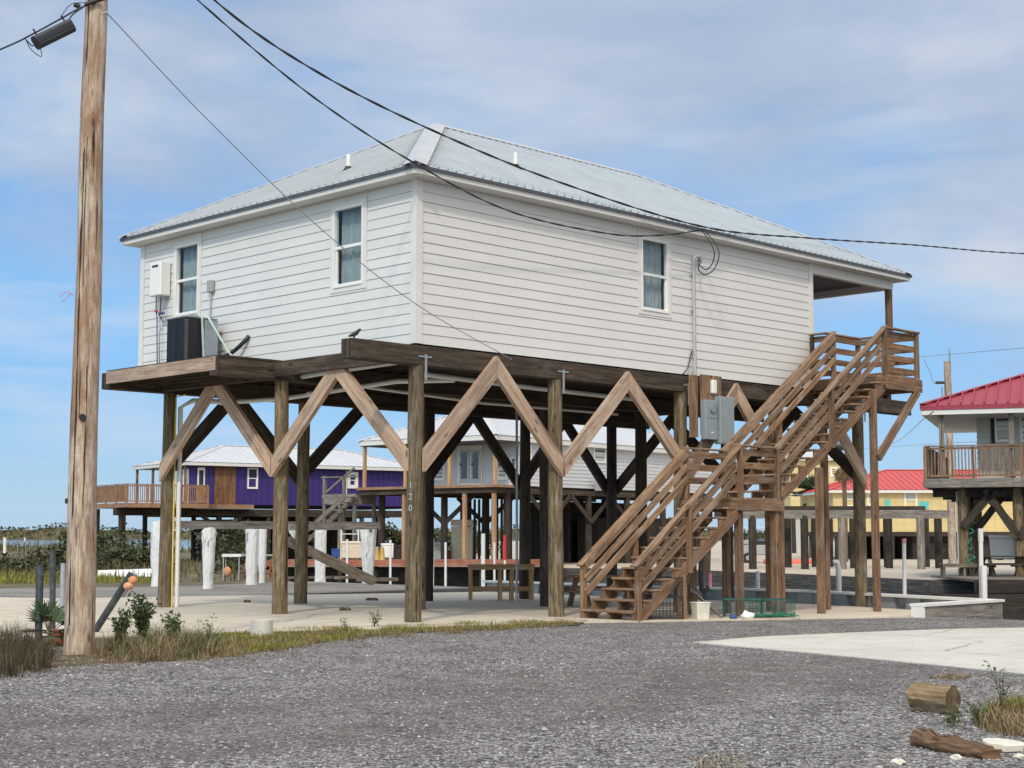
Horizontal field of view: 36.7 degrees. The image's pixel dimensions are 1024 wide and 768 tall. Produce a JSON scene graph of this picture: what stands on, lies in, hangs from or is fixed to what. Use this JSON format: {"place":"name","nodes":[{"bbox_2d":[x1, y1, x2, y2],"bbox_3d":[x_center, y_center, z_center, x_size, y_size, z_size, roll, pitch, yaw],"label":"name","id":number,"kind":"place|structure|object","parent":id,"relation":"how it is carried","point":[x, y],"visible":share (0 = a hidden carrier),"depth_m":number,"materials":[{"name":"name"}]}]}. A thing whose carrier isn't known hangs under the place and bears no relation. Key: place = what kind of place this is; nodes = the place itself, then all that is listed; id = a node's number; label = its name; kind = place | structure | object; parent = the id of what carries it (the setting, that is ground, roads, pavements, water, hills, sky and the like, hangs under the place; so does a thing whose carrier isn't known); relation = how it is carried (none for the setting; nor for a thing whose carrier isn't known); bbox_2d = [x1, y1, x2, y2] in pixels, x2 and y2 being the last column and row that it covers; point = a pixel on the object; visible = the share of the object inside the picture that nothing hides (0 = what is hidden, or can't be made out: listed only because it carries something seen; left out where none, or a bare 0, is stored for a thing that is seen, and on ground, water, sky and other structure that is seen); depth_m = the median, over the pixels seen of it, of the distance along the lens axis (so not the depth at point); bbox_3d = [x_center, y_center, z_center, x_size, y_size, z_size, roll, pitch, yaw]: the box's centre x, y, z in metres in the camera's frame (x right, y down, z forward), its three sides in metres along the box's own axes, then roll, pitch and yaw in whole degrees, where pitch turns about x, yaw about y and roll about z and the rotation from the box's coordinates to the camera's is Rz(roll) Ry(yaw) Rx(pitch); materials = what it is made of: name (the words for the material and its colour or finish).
{"place":"outdoors","nodes":[
{"label":"outdoors","id":0,"kind":"place"},
{"bbox_2d":[0,569,151,583],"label":"apron grass","id":1,"kind":"structure","parent":0,"point":[32,579],"depth_m":56.38,"materials":[{"name":"plant"}]},
{"bbox_2d":[0,554,245,581],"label":"marsh grass","id":2,"kind":"structure","parent":0,"point":[186,562],"depth_m":66.57,"materials":[{"name":"plant"}]},
{"bbox_2d":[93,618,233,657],"bbox_3d":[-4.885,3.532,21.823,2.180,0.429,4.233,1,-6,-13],"label":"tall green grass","id":3,"kind":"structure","parent":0,"point":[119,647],"depth_m":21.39,"materials":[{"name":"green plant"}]},
{"bbox_2d":[0,547,388,588],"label":"marsh","id":4,"kind":"structure","parent":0,"point":[185,555],"depth_m":57.15,"materials":[{"name":"plant"}]},
{"bbox_2d":[0,559,64,573],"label":"shrub","id":5,"kind":"object","parent":4,"relation":"on","point":[12,564],"visible":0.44,"depth_m":67.33,"materials":[{"name":"green plant"}]},
{"bbox_2d":[0,543,97,571],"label":"shrub","id":6,"kind":"object","parent":4,"relation":"on","point":[60,554],"visible":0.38,"depth_m":68.94,"materials":[{"name":"green plant"}]},
{"bbox_2d":[0,539,190,552],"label":"marsh edge","id":7,"kind":"object","parent":4,"relation":"on","point":[10,548],"visible":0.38,"depth_m":165.81,"materials":[{"name":"green plant"}]},
{"bbox_2d":[50,522,142,565],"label":"shrub","id":8,"kind":"object","parent":4,"relation":"on","point":[101,541],"visible":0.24,"depth_m":81.31,"materials":[{"name":"green plant"}]},
{"bbox_2d":[22,533,174,569],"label":"shrub","id":9,"kind":"object","parent":4,"relation":"on","point":[132,553],"visible":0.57,"depth_m":73.53,"materials":[{"name":"green plant"}]},
{"bbox_2d":[98,569,151,576],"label":"overturned boat","id":10,"kind":"object","parent":4,"relation":"on","point":[126,571],"visible":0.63,"depth_m":63.27,"materials":[{"name":"white plastic"}]},
{"bbox_2d":[180,516,271,573],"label":"shrub","id":11,"kind":"object","parent":4,"relation":"on","point":[235,535],"visible":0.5,"depth_m":69.10,"materials":[{"name":"green plant"}]},
{"bbox_2d":[96,445,403,561],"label":"raised house","id":12,"kind":"structure","parent":4,"relation":"on","point":[219,483],"depth_m":101.59,"materials":[{"name":"purple paint"}]},
{"bbox_2d":[356,518,437,544],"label":"shrub","id":13,"kind":"object","parent":4,"relation":"on","point":[393,534],"visible":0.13,"depth_m":117.86,"materials":[{"name":"green plant"}]},
{"bbox_2d":[0,581,483,597],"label":"old apron","id":14,"kind":"object","parent":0,"point":[266,589],"visible":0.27,"depth_m":47.09,"materials":[{"name":"grey concrete"}]},
{"bbox_2d":[150,520,159,586],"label":"white pile","id":15,"kind":"object","parent":14,"relation":"on","point":[154,543],"visible":0.48,"depth_m":49.85,"materials":[{"name":"paint"}]},
{"bbox_2d":[201,527,215,588],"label":"white pile","id":16,"kind":"object","parent":14,"relation":"on","point":[208,537],"visible":0.9,"depth_m":47.67,"materials":[{"name":"paint"}]},
{"bbox_2d":[245,529,258,584],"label":"white pile","id":17,"kind":"object","parent":14,"relation":"on","point":[252,549],"visible":0.84,"depth_m":51.47,"materials":[{"name":"paint"}]},
{"bbox_2d":[258,529,266,582],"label":"white pile","id":18,"kind":"object","parent":14,"relation":"on","point":[262,542],"visible":0.82,"depth_m":54.11,"materials":[{"name":"paint"}]},
{"bbox_2d":[314,530,326,581],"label":"white pile","id":19,"kind":"object","parent":14,"relation":"on","point":[320,544],"visible":0.69,"depth_m":54.98,"materials":[{"name":"paint"}]},
{"bbox_2d":[288,536,376,584],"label":"fallen plank","id":20,"kind":"object","parent":14,"relation":"on","point":[340,565],"visible":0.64,"depth_m":50.94,"materials":[{"name":"brown wood"}]},
{"bbox_2d":[360,529,376,582],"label":"white pile","id":21,"kind":"object","parent":14,"relation":"on","point":[368,541],"visible":0.66,"depth_m":54.95,"materials":[{"name":"paint"}]},
{"bbox_2d":[2,620,586,673],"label":"verge","id":22,"kind":"structure","parent":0,"point":[69,659],"depth_m":21.04,"materials":[{"name":"soil"}]},
{"bbox_2d":[0,615,70,678],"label":"dark grass","id":23,"kind":"structure","parent":22,"relation":"on","point":[16,649],"depth_m":18.84,"materials":[{"name":"plant"}]},
{"bbox_2d":[35,565,43,644],"bbox_3d":[-6.951,3.398,22.696,0.110,1.459,0.278,2,-6,-20],"label":"pipe post","id":24,"kind":"object","parent":22,"relation":"on","point":[39,579],"visible":0.56,"depth_m":22.73,"materials":[{"name":"metal"}]},
{"bbox_2d":[20,597,64,644],"bbox_3d":[-6.742,3.482,22.505,1.181,0.853,1.065,0,-6,0],"label":"palmetto","id":25,"kind":"object","parent":22,"relation":"on","point":[51,613],"visible":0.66,"depth_m":22.62,"materials":[{"name":"green plant"}]},
{"bbox_2d":[59,0,107,654],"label":"utility pole","id":26,"kind":"object","parent":22,"relation":"on","point":[80,588],"visible":0.98,"depth_m":21.02,"materials":[{"name":"brown wood"}]},
{"bbox_2d":[0,0,104,49],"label":"telephone cable","id":27,"kind":"object","parent":26,"relation":"attached to","point":[48,25],"visible":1,"depth_m":21.16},
{"bbox_2d":[25,5,84,56],"bbox_3d":[-6.289,-4.873,21.245,0.830,0.847,0.168,5,-7,-39],"label":"splice case","id":28,"kind":"object","parent":27,"relation":"hanging from","point":[53,34],"visible":1,"depth_m":21.16,"materials":[{"name":"black plastic"}]},
{"bbox_2d":[107,13,511,359],"bbox_3d":[-2.888,-2.820,25.718,0.159,3.885,10.434,-4,-7,33],"label":"telephone wire","id":29,"kind":"object","parent":26,"relation":"attached to","point":[286,197],"visible":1,"depth_m":24.79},
{"bbox_2d":[197,0,704,236],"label":"power cable","id":30,"kind":"object","parent":26,"relation":"attached to","point":[294,82],"visible":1,"depth_m":27.27,"materials":[{"name":"rubber"}]},
{"bbox_2d":[213,0,1023,253],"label":"power cable","id":31,"kind":"object","parent":26,"relation":"attached to","point":[367,99],"visible":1,"depth_m":30.51,"materials":[{"name":"rubber"}]},
{"bbox_2d":[107,607,137,643],"bbox_3d":[-5.466,3.418,21.671,0.442,0.607,0.376,-6,-8,45],"label":"leafy weed","id":32,"kind":"object","parent":22,"relation":"on","point":[124,623],"visible":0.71,"depth_m":21.62,"materials":[{"name":"green plant"}]},
{"bbox_2d":[125,590,161,638],"bbox_3d":[-5.420,3.421,22.625,0.378,0.787,0.536,-4,-7,37],"label":"leafy weed","id":33,"kind":"object","parent":22,"relation":"on","point":[142,616],"visible":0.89,"depth_m":22.57,"materials":[{"name":"green plant"}]},
{"bbox_2d":[85,622,224,663],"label":"tall dry grass","id":34,"kind":"structure","parent":22,"relation":"on","point":[144,657],"depth_m":20.32,"materials":[{"name":"plant"}]},
{"bbox_2d":[160,610,184,639],"bbox_3d":[-4.830,3.487,21.951,0.363,0.525,0.409,0,-6,0],"label":"leafy weed","id":35,"kind":"object","parent":22,"relation":"on","point":[175,624],"visible":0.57,"depth_m":21.95,"materials":[{"name":"green plant"}]},
{"bbox_2d":[250,619,272,635],"bbox_3d":[-3.931,3.856,24.260,0.350,0.298,0.347,0,-6,0],"label":"concrete cylinder","id":36,"kind":"object","parent":22,"relation":"on","point":[263,626],"visible":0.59,"depth_m":24.12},
{"bbox_2d":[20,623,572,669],"bbox_3d":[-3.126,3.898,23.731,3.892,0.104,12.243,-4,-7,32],"label":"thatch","id":37,"kind":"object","parent":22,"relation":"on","point":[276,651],"visible":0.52,"depth_m":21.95,"materials":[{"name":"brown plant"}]},
{"bbox_2d":[100,617,574,662],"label":"turf","id":38,"kind":"structure","parent":22,"relation":"on","point":[331,637],"depth_m":24.56,"materials":[{"name":"green plant"}]},
{"bbox_2d":[0,526,834,538],"bbox_3d":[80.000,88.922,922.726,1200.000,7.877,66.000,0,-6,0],"label":"shore","id":39,"kind":"structure","parent":0,"point":[36,534],"depth_m":892.84,"materials":[{"name":"plant"}]},
{"bbox_2d":[0,522,764,538],"bbox_3d":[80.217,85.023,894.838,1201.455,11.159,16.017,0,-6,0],"label":"tree line","id":40,"kind":"object","parent":39,"relation":"on","point":[760,532],"visible":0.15,"depth_m":893.72,"materials":[{"name":"plant"}]},
{"bbox_2d":[0,592,913,639],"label":"house slab","id":41,"kind":"structure","parent":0,"point":[237,613],"depth_m":32.58,"materials":[{"name":"beige concrete"}]},
{"bbox_2d":[49,550,55,629],"bbox_3d":[-7.609,3.582,25.585,0.135,1.644,0.100,4,-7,-36],"label":"pipe post","id":42,"kind":"object","parent":41,"relation":"on","point":[52,588],"visible":0.6,"depth_m":25.58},
{"bbox_2d":[59,563,65,623],"bbox_3d":[-7.970,3.878,27.369,0.092,1.400,0.122,0,-6,0],"label":"pipe post","id":43,"kind":"object","parent":41,"relation":"on","point":[62,581],"visible":0.6,"depth_m":27.36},
{"bbox_2d":[95,572,133,631],"bbox_3d":[-6.483,3.604,24.922,1.015,1.144,0.120,-4,-7,33],"label":"leaning pipe","id":44,"kind":"object","parent":41,"relation":"on","point":[110,606],"visible":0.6,"depth_m":24.85,"materials":[{"name":"metal"}]},
{"bbox_2d":[467,564,534,600],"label":"work bench","id":45,"kind":"object","parent":41,"relation":"on","point":[510,588],"visible":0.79,"depth_m":40.10,"materials":[{"name":"brown wood"}]},
{"bbox_2d":[102,123,913,621],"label":"stilt house","id":46,"kind":"structure","parent":41,"relation":"on","point":[594,333],"depth_m":32.37,"materials":[{"name":"white paint"}]},
{"bbox_2d":[172,236,202,317],"bbox_3d":[-7.040,-2.281,33.863,0.256,1.760,1.100,6,-8,-45],"label":"window","id":47,"kind":"structure","parent":46,"relation":"in","point":[192,263],"depth_m":34.02,"materials":[{"name":"white plastic"}]},
{"bbox_2d":[165,315,232,361],"bbox_3d":[-6.477,-0.917,32.206,0.855,1.078,1.504,6,-8,-45],"label":"air conditioner","id":48,"kind":"object","parent":46,"relation":"on","point":[191,336],"visible":0.86,"depth_m":32.15,"materials":[{"name":"black metal"}]},
{"bbox_2d":[330,197,367,293],"bbox_3d":[-3.094,-2.664,29.938,0.256,1.760,1.100,6,-8,-45],"label":"window","id":49,"kind":"structure","parent":46,"relation":"in","point":[354,220],"depth_m":30.07,"materials":[{"name":"white plastic"}]},
{"bbox_2d":[637,232,671,318],"bbox_3d":[3.011,-2.330,33.358,1.100,1.760,0.256,6,-8,-45],"label":"window","id":50,"kind":"structure","parent":46,"relation":"in","point":[649,253],"depth_m":33.50,"materials":[{"name":"white plastic"}]},
{"bbox_2d":[698,539,711,592],"bbox_3d":[3.914,3.686,31.407,0.404,1.134,0.152,6,-8,-45],"label":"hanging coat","id":51,"kind":"object","parent":46,"relation":"hanging from","point":[704,565],"visible":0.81,"depth_m":31.40,"materials":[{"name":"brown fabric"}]},
{"bbox_2d":[564,575,646,608],"bbox_3d":[2.200,4.836,36.003,1.900,0.751,1.710,2,-6,-20],"label":"picnic table","id":52,"kind":"object","parent":41,"relation":"on","point":[572,590],"visible":0.31,"depth_m":36.00,"materials":[{"name":"brown wood"}]},
{"bbox_2d":[646,596,683,618],"bbox_3d":[2.977,4.356,30.135,0.636,0.428,0.636,0,-6,-5],"label":"crab trap","id":53,"kind":"object","parent":41,"relation":"on","point":[662,610],"visible":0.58,"depth_m":29.84,"materials":[{"name":"black metal"}]},
{"bbox_2d":[690,602,710,618],"bbox_3d":[3.685,4.444,30.215,0.310,0.355,0.310,2,-6,-20],"label":"bucket","id":54,"kind":"object","parent":41,"relation":"on","point":[700,610],"visible":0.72,"depth_m":30.10,"materials":[{"name":"white plastic"}]},
{"bbox_2d":[722,598,762,617],"bbox_3d":[4.690,4.550,31.394,0.766,0.368,0.716,-1,-6,12],"label":"crab trap","id":55,"kind":"object","parent":41,"relation":"on","point":[745,605],"visible":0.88,"depth_m":31.21,"materials":[{"name":"teal metal"}]},
{"bbox_2d":[576,325,922,621],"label":"wooden staircase","id":56,"kind":"structure","parent":41,"relation":"on","point":[845,388],"depth_m":33.18,"materials":[{"name":"brown wood"}]},
{"bbox_2d":[749,598,794,616],"bbox_3d":[5.333,4.590,31.695,0.716,0.348,0.666,2,-6,-18],"label":"crab trap","id":57,"kind":"object","parent":41,"relation":"on","point":[779,600],"visible":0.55,"depth_m":31.67,"materials":[{"name":"teal metal"}]},
{"bbox_2d":[754,612,798,617],"bbox_3d":[5.260,4.635,30.984,0.959,0.108,0.371,0,-6,0],"label":"rope net","id":58,"kind":"object","parent":41,"relation":"on","point":[778,614],"visible":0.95,"depth_m":30.89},
{"bbox_2d":[0,595,1023,767],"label":"gravel lot","id":59,"kind":"structure","parent":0,"point":[831,673],"depth_m":14.55,"materials":[{"name":"gravel"}]},
{"bbox_2d":[906,682,960,714],"bbox_3d":[3.818,2.853,13.991,0.284,0.284,0.412,5,-8,-43],"label":"cut log","id":60,"kind":"object","parent":59,"relation":"on","point":[928,697],"visible":0.96,"depth_m":13.90,"materials":[{"name":"brown wood"}]},
{"bbox_2d":[927,672,973,679],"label":"gravel weeds","id":61,"kind":"object","parent":59,"relation":"on","point":[949,677],"visible":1,"depth_m":17.30,"materials":[{"name":"brown plant"}]},
{"bbox_2d":[941,704,966,726],"bbox_3d":[3.688,2.772,12.897,0.234,0.203,0.192,-1,-6,11],"label":"leafy weed","id":62,"kind":"object","parent":59,"relation":"on","point":[949,717],"visible":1,"depth_m":12.90,"materials":[{"name":"green plant"}]},
{"bbox_2d":[910,727,1001,758],"bbox_3d":[3.265,2.702,11.447,0.274,0.224,0.854,2,-6,-21],"label":"rotten timber","id":63,"kind":"object","parent":59,"relation":"on","point":[935,741],"visible":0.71,"depth_m":11.38,"materials":[{"name":"brown wood"}]},
{"bbox_2d":[961,701,988,722],"bbox_3d":[3.918,2.762,13.081,0.227,0.251,0.224,0,-6,0],"label":"leafy weed","id":64,"kind":"object","parent":59,"relation":"on","point":[976,712],"visible":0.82,"depth_m":13.07,"materials":[{"name":"green plant"}]},
{"bbox_2d":[964,694,1023,736],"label":"corner dry grass","id":65,"kind":"structure","parent":59,"relation":"on","point":[994,719],"depth_m":12.85,"materials":[{"name":"plant"}]},
{"bbox_2d":[982,660,1014,709],"bbox_3d":[4.389,2.729,13.907,0.172,0.470,0.339,4,-7,-39],"label":"leafy weed","id":66,"kind":"object","parent":59,"relation":"on","point":[1000,693],"visible":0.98,"depth_m":13.90,"materials":[{"name":"green plant"}]},
{"bbox_2d":[982,738,1023,751],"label":"pale rock","id":67,"kind":"object","parent":59,"relation":"on","point":[1006,745],"visible":0.81,"depth_m":11.46,"materials":[{"name":"stone"}]},
{"bbox_2d":[0,539,1023,619],"bbox_3d":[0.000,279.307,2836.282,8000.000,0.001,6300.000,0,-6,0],"label":"water","id":68,"kind":"structure","parent":0,"point":[1014,614],"depth_m":391.46,"materials":[{"name":"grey liquid"}]},
{"bbox_2d":[266,559,539,584],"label":"canal deck","id":69,"kind":"structure","parent":68,"relation":"in","point":[401,562],"depth_m":76.03,"materials":[{"name":"brown wood"}]},
{"bbox_2d":[340,542,360,558],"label":"chest","id":70,"kind":"object","parent":69,"relation":"on","point":[354,549],"visible":0.68,"depth_m":79.19,"materials":[{"name":"beige paint"}]},
{"bbox_2d":[481,534,484,591],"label":"white post","id":71,"kind":"object","parent":68,"relation":"in","point":[482,556],"visible":0.6,"depth_m":61.97,"materials":[{"name":"plastic"}]},
{"bbox_2d":[266,568,1023,593],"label":"bulkhead","id":72,"kind":"object","parent":68,"relation":"in","point":[807,582],"visible":0.2,"depth_m":67.90,"materials":[{"name":"grey wood"}]},
{"bbox_2d":[482,580,996,618],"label":"bulkhead","id":73,"kind":"object","parent":68,"relation":"in","point":[894,601],"visible":0.23,"depth_m":40.16,"materials":[{"name":"grey concrete"}]},
{"bbox_2d":[833,560,841,590],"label":"mooring post","id":74,"kind":"object","parent":68,"relation":"in","point":[838,576],"visible":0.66,"depth_m":41.85,"materials":[{"name":"white plastic"}]},
{"bbox_2d":[902,539,906,594],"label":"mooring post","id":75,"kind":"object","parent":68,"relation":"in","point":[904,566],"visible":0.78,"depth_m":40.16,"materials":[{"name":"white plastic"}]},
{"bbox_2d":[907,575,1023,609],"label":"slip dock","id":76,"kind":"object","parent":68,"relation":"in","point":[1006,584],"visible":0.24,"depth_m":52.07,"materials":[{"name":"grey wood"}]},
{"bbox_2d":[939,563,991,575],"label":"plank bench","id":77,"kind":"object","parent":76,"relation":"on","point":[962,566],"visible":0.69,"depth_m":56.45,"materials":[{"name":"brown wood"}]},
{"bbox_2d":[971,556,1023,576],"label":"picnic table","id":78,"kind":"object","parent":76,"relation":"on","point":[991,565],"visible":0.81,"depth_m":55.74,"materials":[{"name":"brown wood"}]},
{"bbox_2d":[978,528,983,597],"bbox_3d":[11.416,4.946,37.565,0.155,2.855,0.126,0,-6,0],"label":"mooring post","id":79,"kind":"object","parent":68,"relation":"in","point":[980,536],"visible":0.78,"depth_m":37.60,"materials":[{"name":"white plastic"}]},
{"bbox_2d":[980,566,986,598],"bbox_3d":[11.399,5.368,37.281,0.178,1.960,0.156,0,-6,0],"label":"mooring post","id":80,"kind":"object","parent":68,"relation":"in","point":[983,572],"visible":0.4,"depth_m":37.28,"materials":[{"name":"white plastic"}]},
{"bbox_2d":[0,0,1023,532],"label":"sky","id":81,"kind":"structure","parent":0,"point":[888,121],"materials":[{"name":"blue"}]},
{"bbox_2d":[288,541,1014,593],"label":"bank","id":82,"kind":"structure","parent":0,"point":[912,571],"depth_m":78.28,"materials":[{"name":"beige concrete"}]},
{"bbox_2d":[396,525,499,555],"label":"shrub","id":83,"kind":"object","parent":82,"relation":"on","point":[449,542],"visible":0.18,"depth_m":121.57,"materials":[{"name":"green plant"}]},
{"bbox_2d":[451,520,476,558],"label":"water tank","id":84,"kind":"object","parent":82,"relation":"on","point":[456,536],"visible":0.5,"depth_m":87.06,"materials":[{"name":"beige paint"}]},
{"bbox_2d":[294,415,715,562],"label":"raised house","id":85,"kind":"structure","parent":82,"relation":"on","point":[470,470],"depth_m":86.14,"materials":[{"name":"grey paint"}]},
{"bbox_2d":[459,450,469,482],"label":"door","id":86,"kind":"structure","parent":85,"relation":"in","point":[464,455],"depth_m":84.21,"materials":[{"name":"white glass"}]},
{"bbox_2d":[471,450,480,482],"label":"door","id":87,"kind":"structure","parent":85,"relation":"in","point":[475,454],"depth_m":83.72,"materials":[{"name":"white glass"}]},
{"bbox_2d":[733,528,764,562],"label":"utility cart","id":88,"kind":"object","parent":82,"relation":"on","point":[760,547],"visible":0.2,"depth_m":90.85,"materials":[{"name":"grey plastic"}]},
{"bbox_2d":[790,474,814,557],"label":"fan palm","id":89,"kind":"object","parent":82,"relation":"on","point":[806,484],"visible":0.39,"depth_m":111.23,"materials":[{"name":"green plant"}]},
{"bbox_2d":[781,452,839,552],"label":"raised house","id":90,"kind":"structure","parent":82,"relation":"on","point":[833,466],"depth_m":140.29,"materials":[{"name":"yellow paint"}]},
{"bbox_2d":[714,506,949,568],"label":"stripped house frame","id":91,"kind":"object","parent":82,"relation":"on","point":[922,515],"visible":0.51,"depth_m":74.61,"materials":[{"name":"grey wood"}]},
{"bbox_2d":[828,443,852,561],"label":"fan palm","id":92,"kind":"object","parent":82,"relation":"on","point":[842,475],"visible":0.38,"depth_m":95.66,"materials":[{"name":"green plant"}]},
{"bbox_2d":[792,469,1013,559],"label":"raised house","id":93,"kind":"structure","parent":82,"relation":"on","point":[900,487],"depth_m":103.98,"materials":[{"name":"yellow paint"}]},
{"bbox_2d":[935,349,956,562],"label":"utility pole","id":94,"kind":"object","parent":82,"relation":"on","point":[952,546],"visible":0.56,"depth_m":89.72,"materials":[{"name":"brown wood"}]},
{"bbox_2d":[920,373,1023,575],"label":"raised house","id":95,"kind":"structure","parent":82,"relation":"on","point":[991,415],"depth_m":57.08,"materials":[{"name":"beige metal"}]},
{"bbox_2d":[994,417,1008,441],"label":"window","id":96,"kind":"structure","parent":95,"relation":"in","point":[997,439],"depth_m":58.39,"materials":[{"name":"white plastic"}]},
{"bbox_2d":[988,535,1014,559],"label":"white chest","id":97,"kind":"object","parent":82,"relation":"on","point":[1001,547],"visible":0.7,"depth_m":61.21,"materials":[{"name":"plastic"}]},
{"bbox_2d":[685,753,747,767],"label":"grass tuft","id":98,"kind":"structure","parent":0,"point":[720,762],"depth_m":10.88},
{"bbox_2d":[550,615,1023,637],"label":"gravel slope","id":99,"kind":"structure","parent":0,"point":[757,628],"depth_m":28.23,"materials":[{"name":"gravel"}]},
{"bbox_2d":[910,599,1009,619],"bbox_3d":[9.844,5.626,33.709,3.530,1.750,0.490,6,-8,-45],"label":"bulkhead return","id":100,"kind":"object","parent":99,"relation":"on","point":[989,609],"visible":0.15,"depth_m":33.56,"materials":[{"name":"grey concrete"}]},
{"bbox_2d":[693,628,1023,674],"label":"driveway pad","id":101,"kind":"object","parent":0,"point":[969,648],"visible":0.85,"depth_m":22.25,"materials":[{"name":"concrete"}]},
{"bbox_2d":[971,689,1023,715],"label":"corner green grass","id":102,"kind":"structure","parent":0,"point":[1011,699],"depth_m":14.00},
{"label":"white pile","id":103,"kind":"object","parent":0,"visible":0},
{"bbox_2d":[174,521,379,529],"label":"old dock frame","id":104,"kind":"object","parent":103,"relation":"on","point":[269,525],"visible":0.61,"depth_m":49.78,"materials":[{"name":"grey wood"}]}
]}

